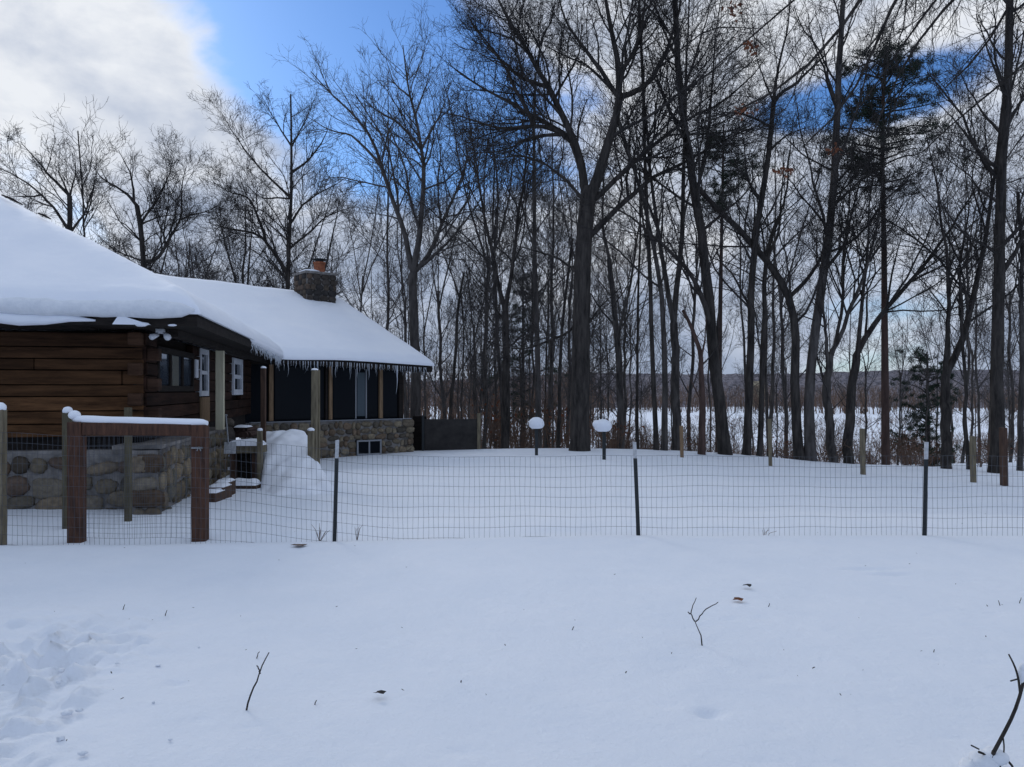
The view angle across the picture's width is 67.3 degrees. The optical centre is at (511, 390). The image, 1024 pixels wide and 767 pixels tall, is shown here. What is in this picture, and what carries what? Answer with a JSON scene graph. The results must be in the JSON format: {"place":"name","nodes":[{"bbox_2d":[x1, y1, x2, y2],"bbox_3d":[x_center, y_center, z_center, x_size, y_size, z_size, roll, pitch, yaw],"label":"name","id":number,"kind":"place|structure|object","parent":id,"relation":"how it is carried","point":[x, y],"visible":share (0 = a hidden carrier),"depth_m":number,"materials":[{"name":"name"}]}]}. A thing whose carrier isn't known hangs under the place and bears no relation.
{"place":"outdoors","nodes":[
{"label":"outdoors","id":0,"kind":"place"},
{"bbox_2d":[0,406,1023,766],"bbox_3d":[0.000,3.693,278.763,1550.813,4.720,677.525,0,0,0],"label":"snowy ground","id":1,"kind":"structure","parent":0,"point":[440,630],"depth_m":4.98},
{"bbox_2d":[0,120,128,247],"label":"spreading tree","id":2,"kind":"object","parent":1,"relation":"on","point":[69,210],"visible":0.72,"depth_m":35.35,"materials":[{"name":"brown plant"}]},
{"bbox_2d":[62,407,72,528],"bbox_3d":[-5.052,0.911,8.751,0.112,1.450,0.109,0,0,0],"label":"wooden post","id":3,"kind":"object","parent":1,"relation":"on","point":[65,417],"visible":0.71,"depth_m":8.71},
{"bbox_2d":[32,95,133,237],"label":"slender tree","id":4,"kind":"object","parent":1,"relation":"on","point":[72,159],"visible":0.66,"depth_m":37.82,"materials":[{"name":"brown plant"}]},
{"bbox_2d":[124,407,131,521],"bbox_3d":[-4.663,1.011,9.350,0.070,1.602,0.070,0,0,0],"label":"wooden post","id":5,"kind":"object","parent":1,"relation":"on","point":[127,481],"visible":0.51,"depth_m":9.31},
{"bbox_2d":[67,410,208,542],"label":"wooden gate","id":6,"kind":"structure","parent":1,"relation":"on","point":[197,430],"depth_m":7.96,"materials":[{"name":"brown wood"}]},
{"bbox_2d":[74,121,245,276],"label":"crooked tree","id":7,"kind":"object","parent":1,"relation":"on","point":[140,220],"visible":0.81,"depth_m":39.59,"materials":[{"name":"brown plant"}]},
{"bbox_2d":[123,225,236,279],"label":"woodland tree","id":8,"kind":"object","parent":1,"relation":"on","point":[197,264],"visible":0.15,"depth_m":48.00,"materials":[{"name":"brown plant"}]},
{"bbox_2d":[145,183,230,281],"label":"woodland tree","id":9,"kind":"object","parent":1,"relation":"on","point":[190,265],"visible":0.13,"depth_m":54.44,"materials":[{"name":"brown plant"}]},
{"bbox_2d":[0,194,434,514],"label":"log house","id":10,"kind":"structure","parent":1,"relation":"on","point":[88,327],"depth_m":11.03,"materials":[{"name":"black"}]},
{"bbox_2d":[152,346,193,391],"bbox_3d":[-5.366,-0.310,12.261,0.090,0.660,2.438,0,0,-11],"label":"window","id":11,"kind":"structure","parent":10,"relation":"in","point":[176,367],"depth_m":12.25,"materials":[{"name":"black"}]},
{"bbox_2d":[196,348,208,395],"bbox_3d":[-5.794,-0.330,14.414,0.090,0.880,0.798,0,0,-11],"label":"window","id":12,"kind":"structure","parent":10,"relation":"in","point":[204,354],"depth_m":14.46,"materials":[{"name":"white"}]},
{"bbox_2d":[229,357,242,394],"bbox_3d":[-6.556,-0.320,18.302,0.110,0.860,1.387,0,0,-11],"label":"window","id":13,"kind":"structure","parent":10,"relation":"in","point":[237,364],"depth_m":18.35,"materials":[{"name":"white"}]},
{"bbox_2d":[209,478,235,501],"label":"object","id":14,"kind":"object","parent":1,"relation":"on","point":[217,491],"visible":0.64,"depth_m":11.49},
{"bbox_2d":[196,148,293,438],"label":"woodland tree","id":15,"kind":"object","parent":1,"relation":"on","point":[242,271],"visible":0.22,"depth_m":48.19,"materials":[{"name":"brown plant"}]},
{"bbox_2d":[230,438,266,488],"bbox_3d":[-4.636,1.380,13.360,0.730,1.040,1.080,0,0,0],"label":"wooden landing","id":16,"kind":"object","parent":1,"relation":"on","point":[237,465],"visible":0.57,"depth_m":13.55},
{"bbox_2d":[166,78,389,289],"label":"maple tree","id":17,"kind":"object","parent":1,"relation":"on","point":[287,228],"visible":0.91,"depth_m":42.16,"materials":[{"name":"brown plant"}]},
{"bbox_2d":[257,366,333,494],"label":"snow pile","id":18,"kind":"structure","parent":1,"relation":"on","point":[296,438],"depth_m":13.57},
{"bbox_2d":[231,149,376,301],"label":"woodland tree","id":19,"kind":"object","parent":1,"relation":"on","point":[313,254],"visible":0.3,"depth_m":46.34,"materials":[{"name":"brown plant"}]},
{"bbox_2d":[298,41,445,330],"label":"woodland tree","id":20,"kind":"object","parent":1,"relation":"on","point":[388,265],"visible":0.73,"depth_m":34.38,"materials":[{"name":"brown plant"}]},
{"bbox_2d":[322,40,440,387],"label":"woodland tree","id":21,"kind":"object","parent":1,"relation":"on","point":[363,285],"visible":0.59,"depth_m":38.46,"materials":[{"name":"brown plant"}]},
{"bbox_2d":[333,81,459,417],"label":"woodland tree","id":22,"kind":"object","parent":1,"relation":"on","point":[404,319],"visible":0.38,"depth_m":41.99,"materials":[{"name":"brown plant"}]},
{"bbox_2d":[265,0,530,418],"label":"forked tree","id":23,"kind":"object","parent":1,"relation":"on","point":[415,267],"visible":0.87,"depth_m":29.76,"materials":[{"name":"brown plant"}]},
{"bbox_2d":[364,214,446,417],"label":"woodland tree","id":24,"kind":"object","parent":1,"relation":"on","point":[404,279],"visible":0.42,"depth_m":47.84,"materials":[{"name":"brown plant"}]},
{"bbox_2d":[386,165,474,418],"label":"woodland tree","id":25,"kind":"object","parent":1,"relation":"on","point":[424,332],"visible":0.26,"depth_m":50.65,"materials":[{"name":"brown plant"}]},
{"bbox_2d":[384,119,504,418],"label":"woodland tree","id":26,"kind":"object","parent":1,"relation":"on","point":[461,316],"visible":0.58,"depth_m":32.38,"materials":[{"name":"brown plant"}]},
{"bbox_2d":[413,415,476,450],"bbox_3d":[-2.058,1.474,24.028,2.119,1.400,0.416,0,0,0],"label":"panel fence","id":27,"kind":"object","parent":1,"relation":"on","point":[444,434],"visible":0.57,"depth_m":23.95,"materials":[{"name":"black metal"}]},
{"bbox_2d":[419,257,482,418],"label":"bare sapling","id":28,"kind":"object","parent":1,"relation":"on","point":[435,370],"visible":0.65,"depth_m":33.43,"materials":[{"name":"brown plant"}]},
{"bbox_2d":[404,106,507,418],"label":"woodland tree","id":29,"kind":"object","parent":1,"relation":"on","point":[438,298],"visible":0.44,"depth_m":40.21,"materials":[{"name":"brown plant"}]},
{"bbox_2d":[443,223,492,418],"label":"wavy tree","id":30,"kind":"object","parent":1,"relation":"on","point":[455,357],"visible":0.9,"depth_m":26.99,"materials":[{"name":"brown plant"}]},
{"bbox_2d":[378,16,562,445],"bbox_3d":[-0.980,-6.900,34.839,7.952,21.920,8.118,0,0,26],"label":"woodland tree","id":31,"kind":"object","parent":1,"relation":"on","point":[464,189],"visible":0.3,"depth_m":34.89,"materials":[{"name":"brown plant"}]},
{"bbox_2d":[442,186,524,412],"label":"woodland tree","id":32,"kind":"object","parent":1,"relation":"on","point":[470,309],"visible":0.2,"depth_m":49.80,"materials":[{"name":"brown plant"}]},
{"bbox_2d":[449,196,520,448],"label":"bare sapling","id":33,"kind":"object","parent":1,"relation":"on","point":[485,397],"visible":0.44,"depth_m":31.44,"materials":[{"name":"brown plant"}]},
{"bbox_2d":[391,54,586,448],"bbox_3d":[-0.437,-4.619,27.730,6.984,14.550,5.598,0,0,22],"label":"bare tree","id":34,"kind":"object","parent":1,"relation":"on","point":[505,434],"visible":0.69,"depth_m":26.80,"materials":[{"name":"brown plant"}]},
{"bbox_2d":[461,387,521,448],"bbox_3d":[-0.880,1.405,30.447,2.600,3.188,2.222,0,0,-9],"label":"bare bush","id":35,"kind":"object","parent":1,"relation":"on","point":[493,423],"visible":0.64,"depth_m":30.46,"materials":[{"name":"brown plant"}]},
{"bbox_2d":[437,68,559,429],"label":"woodland tree","id":36,"kind":"object","parent":1,"relation":"on","point":[496,338],"visible":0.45,"depth_m":29.51,"materials":[{"name":"brown plant"}]},
{"bbox_2d":[457,154,545,448],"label":"bare sapling","id":37,"kind":"object","parent":1,"relation":"on","point":[482,263],"visible":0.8,"depth_m":26.50,"materials":[{"name":"brown plant"}]},
{"bbox_2d":[459,183,556,446],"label":"bare sapling","id":38,"kind":"object","parent":1,"relation":"on","point":[524,353],"visible":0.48,"depth_m":32.48,"materials":[{"name":"brown plant"}]},
{"bbox_2d":[0,402,1023,544],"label":"wire fence","id":39,"kind":"object","parent":1,"relation":"on","point":[4,474],"visible":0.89,"depth_m":7.70,"materials":[{"name":"grey"}]},
{"bbox_2d":[466,104,575,447],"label":"woodland tree","id":40,"kind":"object","parent":1,"relation":"on","point":[531,198],"visible":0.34,"depth_m":35.95,"materials":[{"name":"brown plant"}]},
{"bbox_2d":[489,268,567,447],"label":"spruce tree","id":41,"kind":"object","parent":1,"relation":"on","point":[523,391],"visible":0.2,"depth_m":43.93,"materials":[{"name":"green plant"}]},
{"bbox_2d":[487,232,571,447],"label":"bare sapling","id":42,"kind":"object","parent":1,"relation":"on","point":[520,374],"visible":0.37,"depth_m":35.77,"materials":[{"name":"brown plant"}]},
{"bbox_2d":[487,192,578,447],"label":"bare sapling","id":43,"kind":"object","parent":1,"relation":"on","point":[524,299],"visible":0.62,"depth_m":28.95,"materials":[{"name":"brown plant"}]},
{"bbox_2d":[493,153,575,410],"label":"woodland tree","id":44,"kind":"object","parent":1,"relation":"on","point":[539,284],"visible":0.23,"depth_m":41.32,"materials":[{"name":"brown plant"}]},
{"bbox_2d":[479,29,598,447],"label":"pale tree","id":45,"kind":"object","parent":1,"relation":"on","point":[533,238],"visible":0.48,"depth_m":28.06,"materials":[{"name":"brown plant"}]},
{"bbox_2d":[530,241,574,447],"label":"bare sapling","id":46,"kind":"object","parent":1,"relation":"on","point":[557,313],"visible":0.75,"depth_m":25.01,"materials":[{"name":"brown plant"}]},
{"bbox_2d":[500,114,606,438],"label":"woodland tree","id":47,"kind":"object","parent":1,"relation":"on","point":[549,223],"visible":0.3,"depth_m":34.89,"materials":[{"name":"brown plant"}]},
{"bbox_2d":[498,61,634,447],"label":"woodland tree","id":48,"kind":"object","parent":1,"relation":"on","point":[549,407],"visible":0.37,"depth_m":33.26,"materials":[{"name":"brown plant"}]},
{"bbox_2d":[531,395,601,447],"bbox_3d":[2.106,1.395,27.775,2.802,2.530,2.758,0,0,-9],"label":"bare bush","id":49,"kind":"object","parent":1,"relation":"on","point":[562,426],"visible":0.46,"depth_m":27.84,"materials":[{"name":"brown plant"}]},
{"bbox_2d":[536,205,601,447],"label":"thin tree","id":50,"kind":"object","parent":1,"relation":"on","point":[559,387],"visible":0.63,"depth_m":25.93,"materials":[{"name":"brown plant"}]},
{"bbox_2d":[507,86,655,405],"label":"woodland tree","id":51,"kind":"object","parent":1,"relation":"on","point":[597,358],"visible":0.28,"depth_m":42.04,"materials":[{"name":"brown plant"}]},
{"bbox_2d":[511,105,656,446],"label":"woodland tree","id":52,"kind":"object","parent":1,"relation":"on","point":[569,377],"visible":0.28,"depth_m":42.41,"materials":[{"name":"brown plant"}]},
{"bbox_2d":[543,46,640,367],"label":"woodland tree","id":53,"kind":"object","parent":1,"relation":"on","point":[600,187],"visible":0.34,"depth_m":30.42,"materials":[{"name":"brown plant"}]},
{"bbox_2d":[507,71,685,450],"bbox_3d":[2.795,-3.879,23.311,4.748,12.230,4.024,0,0,-36],"label":"bare tree","id":54,"kind":"object","parent":1,"relation":"on","point":[664,427],"visible":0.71,"depth_m":23.78,"materials":[{"name":"brown plant"}]},
{"bbox_2d":[589,248,624,447],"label":"bare sapling","id":55,"kind":"object","parent":1,"relation":"on","point":[608,366],"visible":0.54,"depth_m":32.13,"materials":[{"name":"brown plant"}]},
{"bbox_2d":[562,155,670,416],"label":"woodland tree","id":56,"kind":"object","parent":1,"relation":"on","point":[642,253],"visible":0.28,"depth_m":49.44,"materials":[{"name":"brown plant"}]},
{"bbox_2d":[567,224,669,440],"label":"bare sapling","id":57,"kind":"object","parent":1,"relation":"on","point":[628,329],"visible":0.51,"depth_m":33.67,"materials":[{"name":"brown plant"}]},
{"bbox_2d":[409,0,844,450],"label":"oak tree","id":58,"kind":"object","parent":1,"relation":"on","point":[580,400],"visible":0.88,"depth_m":23.07,"materials":[{"name":"brown plant"}]},
{"bbox_2d":[590,193,672,447],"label":"woodland tree","id":59,"kind":"object","parent":1,"relation":"on","point":[630,373],"visible":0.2,"depth_m":56.91,"materials":[{"name":"brown plant"}]},
{"bbox_2d":[591,183,687,430],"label":"woodland tree","id":60,"kind":"object","parent":1,"relation":"on","point":[624,366],"visible":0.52,"depth_m":40.67,"materials":[{"name":"brown plant"}]},
{"bbox_2d":[535,0,750,450],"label":"bare tree","id":61,"kind":"object","parent":1,"relation":"on","point":[675,372],"visible":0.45,"depth_m":24.35,"materials":[{"name":"brown plant"}]},
{"bbox_2d":[558,98,738,448],"bbox_3d":[4.567,-3.586,25.875,6.022,12.090,5.449,0,0,0],"label":"bare tree","id":62,"kind":"object","parent":1,"relation":"on","point":[620,371],"visible":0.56,"depth_m":25.81,"materials":[{"name":"brown plant"}]},
{"bbox_2d":[544,0,753,449],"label":"bare tree","id":63,"kind":"object","parent":1,"relation":"on","point":[653,391],"visible":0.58,"depth_m":23.88,"materials":[{"name":"brown plant"}]},
{"bbox_2d":[627,242,701,449],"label":"bare sapling","id":64,"kind":"object","parent":1,"relation":"on","point":[686,306],"visible":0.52,"depth_m":32.59,"materials":[{"name":"brown plant"}]},
{"bbox_2d":[608,115,733,448],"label":"thin tree","id":65,"kind":"object","parent":1,"relation":"on","point":[637,374],"visible":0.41,"depth_m":26.85,"materials":[{"name":"brown plant"}]},
{"bbox_2d":[533,0,822,454],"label":"leaning tree","id":66,"kind":"object","parent":1,"relation":"on","point":[724,446],"visible":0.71,"depth_m":23.31,"materials":[{"name":"brown plant"}]},
{"bbox_2d":[624,117,741,450],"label":"woodland tree","id":67,"kind":"object","parent":1,"relation":"on","point":[693,346],"visible":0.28,"depth_m":35.74,"materials":[{"name":"brown plant"}]},
{"bbox_2d":[682,301,728,454],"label":"snag tree","id":68,"kind":"object","parent":1,"relation":"on","point":[702,428],"visible":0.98,"depth_m":22.99,"materials":[{"name":"brown plant"}]},
{"bbox_2d":[406,340,1017,442],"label":"woods","id":69,"kind":"object","parent":1,"relation":"on","point":[836,399],"visible":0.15,"depth_m":195.34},
{"bbox_2d":[692,290,746,418],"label":"bare sapling","id":70,"kind":"object","parent":1,"relation":"on","point":[720,352],"visible":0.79,"depth_m":30.53,"materials":[{"name":"brown plant"}]},
{"bbox_2d":[431,413,1016,464],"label":"marsh brush","id":71,"kind":"object","parent":1,"relation":"on","point":[839,438],"visible":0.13,"depth_m":88.17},
{"bbox_2d":[678,118,774,452],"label":"bare tree","id":72,"kind":"object","parent":1,"relation":"on","point":[722,175],"visible":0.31,"depth_m":32.71,"materials":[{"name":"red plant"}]},
{"bbox_2d":[666,98,824,387],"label":"woodland tree","id":73,"kind":"object","parent":1,"relation":"on","point":[744,347],"visible":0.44,"depth_m":31.37,"materials":[{"name":"brown plant"}]},
{"bbox_2d":[714,155,807,455],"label":"woodland tree","id":74,"kind":"object","parent":1,"relation":"on","point":[766,359],"visible":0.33,"depth_m":36.86,"materials":[{"name":"brown plant"}]},
{"bbox_2d":[638,119,886,459],"bbox_3d":[8.079,-2.928,24.561,8.514,10.964,5.142,0,0,0],"label":"bent tree","id":75,"kind":"object","parent":1,"relation":"on","point":[797,436],"visible":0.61,"depth_m":23.91,"materials":[{"name":"brown plant"}]},
{"bbox_2d":[689,81,845,455],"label":"thin tree","id":76,"kind":"object","parent":1,"relation":"on","point":[762,344],"visible":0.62,"depth_m":23.94,"materials":[{"name":"brown plant"}]},
{"bbox_2d":[667,0,879,454],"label":"straight tree","id":77,"kind":"object","parent":1,"relation":"on","point":[747,437],"visible":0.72,"depth_m":23.73,"materials":[{"name":"brown plant"}]},
{"bbox_2d":[734,250,814,457],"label":"bare sapling","id":78,"kind":"object","parent":1,"relation":"on","point":[785,374],"visible":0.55,"depth_m":30.45,"materials":[{"name":"brown plant"}]},
{"bbox_2d":[703,67,859,455],"bbox_3d":[13.434,-5.927,39.262,7.894,20.893,4.535,0,0,2],"label":"woodland tree","id":79,"kind":"object","parent":1,"relation":"on","point":[771,410],"visible":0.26,"depth_m":39.18,"materials":[{"name":"brown plant"}]},
{"bbox_2d":[753,288,810,457],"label":"bare sapling","id":80,"kind":"object","parent":1,"relation":"on","point":[776,384],"visible":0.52,"depth_m":38.52,"materials":[{"name":"brown plant"}]},
{"bbox_2d":[726,101,848,453],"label":"woodland tree","id":81,"kind":"object","parent":1,"relation":"on","point":[782,297],"visible":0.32,"depth_m":41.82,"materials":[{"name":"brown plant"}]},
{"bbox_2d":[660,0,1023,209],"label":"overhanging tree","id":82,"kind":"object","parent":1,"relation":"on","point":[747,42],"visible":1,"depth_m":14.05,"materials":[{"name":"brown plant"}]},
{"bbox_2d":[725,88,970,462],"bbox_3d":[10.713,-3.098,23.704,7.568,11.537,6.736,0,0,0],"label":"multi stem tree","id":83,"kind":"object","parent":1,"relation":"on","point":[829,423],"visible":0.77,"depth_m":23.51,"materials":[{"name":"brown plant"}]},
{"bbox_2d":[768,0,931,460],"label":"ridged tree","id":84,"kind":"object","parent":1,"relation":"on","point":[810,452],"visible":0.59,"depth_m":24.01,"materials":[{"name":"twig"},{"name":"dark bark"}]},
{"bbox_2d":[832,290,914,450],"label":"bare sapling","id":85,"kind":"object","parent":1,"relation":"on","point":[865,390],"visible":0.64,"depth_m":34.44,"materials":[{"name":"brown plant"}]},
{"bbox_2d":[814,23,970,464],"bbox_3d":[12.131,-4.442,25.216,4.460,14.417,4.788,0,0,0],"label":"pine tree","id":86,"kind":"object","parent":1,"relation":"on","point":[885,434],"visible":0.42,"depth_m":24.88,"materials":[{"name":"green plant"}]},
{"bbox_2d":[776,68,1023,463],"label":"multi stem tree","id":87,"kind":"object","parent":1,"relation":"on","point":[848,433],"visible":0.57,"depth_m":23.81,"materials":[{"name":"brown plant"}]},
{"bbox_2d":[870,295,939,464],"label":"bare sapling","id":88,"kind":"object","parent":1,"relation":"on","point":[900,376],"visible":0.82,"depth_m":30.16,"materials":[{"name":"brown plant"}]},
{"bbox_2d":[865,260,961,441],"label":"bare sapling","id":89,"kind":"object","parent":1,"relation":"on","point":[921,367],"visible":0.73,"depth_m":28.02,"materials":[{"name":"brown plant"}]},
{"bbox_2d":[889,345,962,466],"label":"juniper tree","id":90,"kind":"object","parent":1,"relation":"on","point":[922,359],"visible":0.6,"depth_m":31.91,"materials":[{"name":"green plant"}]},
{"bbox_2d":[836,37,1023,468],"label":"split tree","id":91,"kind":"object","parent":1,"relation":"on","point":[945,419],"visible":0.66,"depth_m":23.24,"materials":[{"name":"brown plant"}]},
{"bbox_2d":[908,275,981,462],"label":"bare sapling","id":92,"kind":"object","parent":1,"relation":"on","point":[937,381],"visible":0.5,"depth_m":34.44,"materials":[{"name":"brown plant"}]},
{"bbox_2d":[874,42,1023,462],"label":"woodland tree","id":93,"kind":"object","parent":1,"relation":"on","point":[968,376],"visible":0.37,"depth_m":35.08,"materials":[{"name":"brown plant"}]},
{"bbox_2d":[890,0,1023,473],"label":"thick tree","id":94,"kind":"object","parent":1,"relation":"on","point":[997,403],"visible":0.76,"depth_m":21.85,"materials":[{"name":"brown plant"}]},
{"bbox_2d":[904,221,1017,469],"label":"thin tree","id":95,"kind":"object","parent":1,"relation":"on","point":[964,377],"visible":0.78,"depth_m":22.96,"materials":[{"name":"brown plant"}]},
{"bbox_2d":[900,44,1023,462],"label":"woodland tree","id":96,"kind":"object","parent":1,"relation":"on","point":[951,423],"visible":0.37,"depth_m":37.45,"materials":[{"name":"brown plant"}]},
{"bbox_2d":[933,204,1019,461],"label":"woodland tree","id":97,"kind":"object","parent":1,"relation":"on","point":[978,417],"visible":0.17,"depth_m":54.05,"materials":[{"name":"brown plant"}]},
{"bbox_2d":[930,165,1023,470],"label":"thin tree","id":98,"kind":"object","parent":1,"relation":"on","point":[1020,292],"visible":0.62,"depth_m":22.93,"materials":[{"name":"brown plant"}]},
{"bbox_2d":[935,262,1018,435],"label":"woodland tree","id":99,"kind":"object","parent":1,"relation":"on","point":[972,414],"visible":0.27,"depth_m":52.23,"materials":[{"name":"brown plant"}]},
{"bbox_2d":[955,157,1023,462],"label":"woodland tree","id":100,"kind":"object","parent":1,"relation":"on","point":[1011,375],"visible":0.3,"depth_m":39.67,"materials":[{"name":"brown plant"}]},
{"bbox_2d":[959,654,1023,766],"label":"snowy branch","id":101,"kind":"object","parent":1,"relation":"on","point":[991,756],"visible":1,"depth_m":3.06,"materials":[{"name":"brown plant"}]},
{"bbox_2d":[964,267,1018,442],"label":"bare sapling","id":102,"kind":"object","parent":1,"relation":"on","point":[979,334],"visible":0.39,"depth_m":42.89,"materials":[{"name":"brown plant"}]},
{"bbox_2d":[999,428,1007,485],"bbox_3d":[11.373,1.645,17.800,0.151,1.560,0.125,0,0,0],"label":"wooden post","id":103,"kind":"object","parent":1,"relation":"on","point":[1003,442],"visible":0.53,"depth_m":17.74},
{"bbox_2d":[0,0,1023,381],"label":"sky","id":104,"kind":"structure","parent":0,"point":[145,57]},
{"bbox_2d":[407,369,1019,407],"bbox_3d":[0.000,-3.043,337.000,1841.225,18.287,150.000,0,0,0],"label":"wooded hills","id":105,"kind":"structure","parent":0,"point":[730,378],"depth_m":305.51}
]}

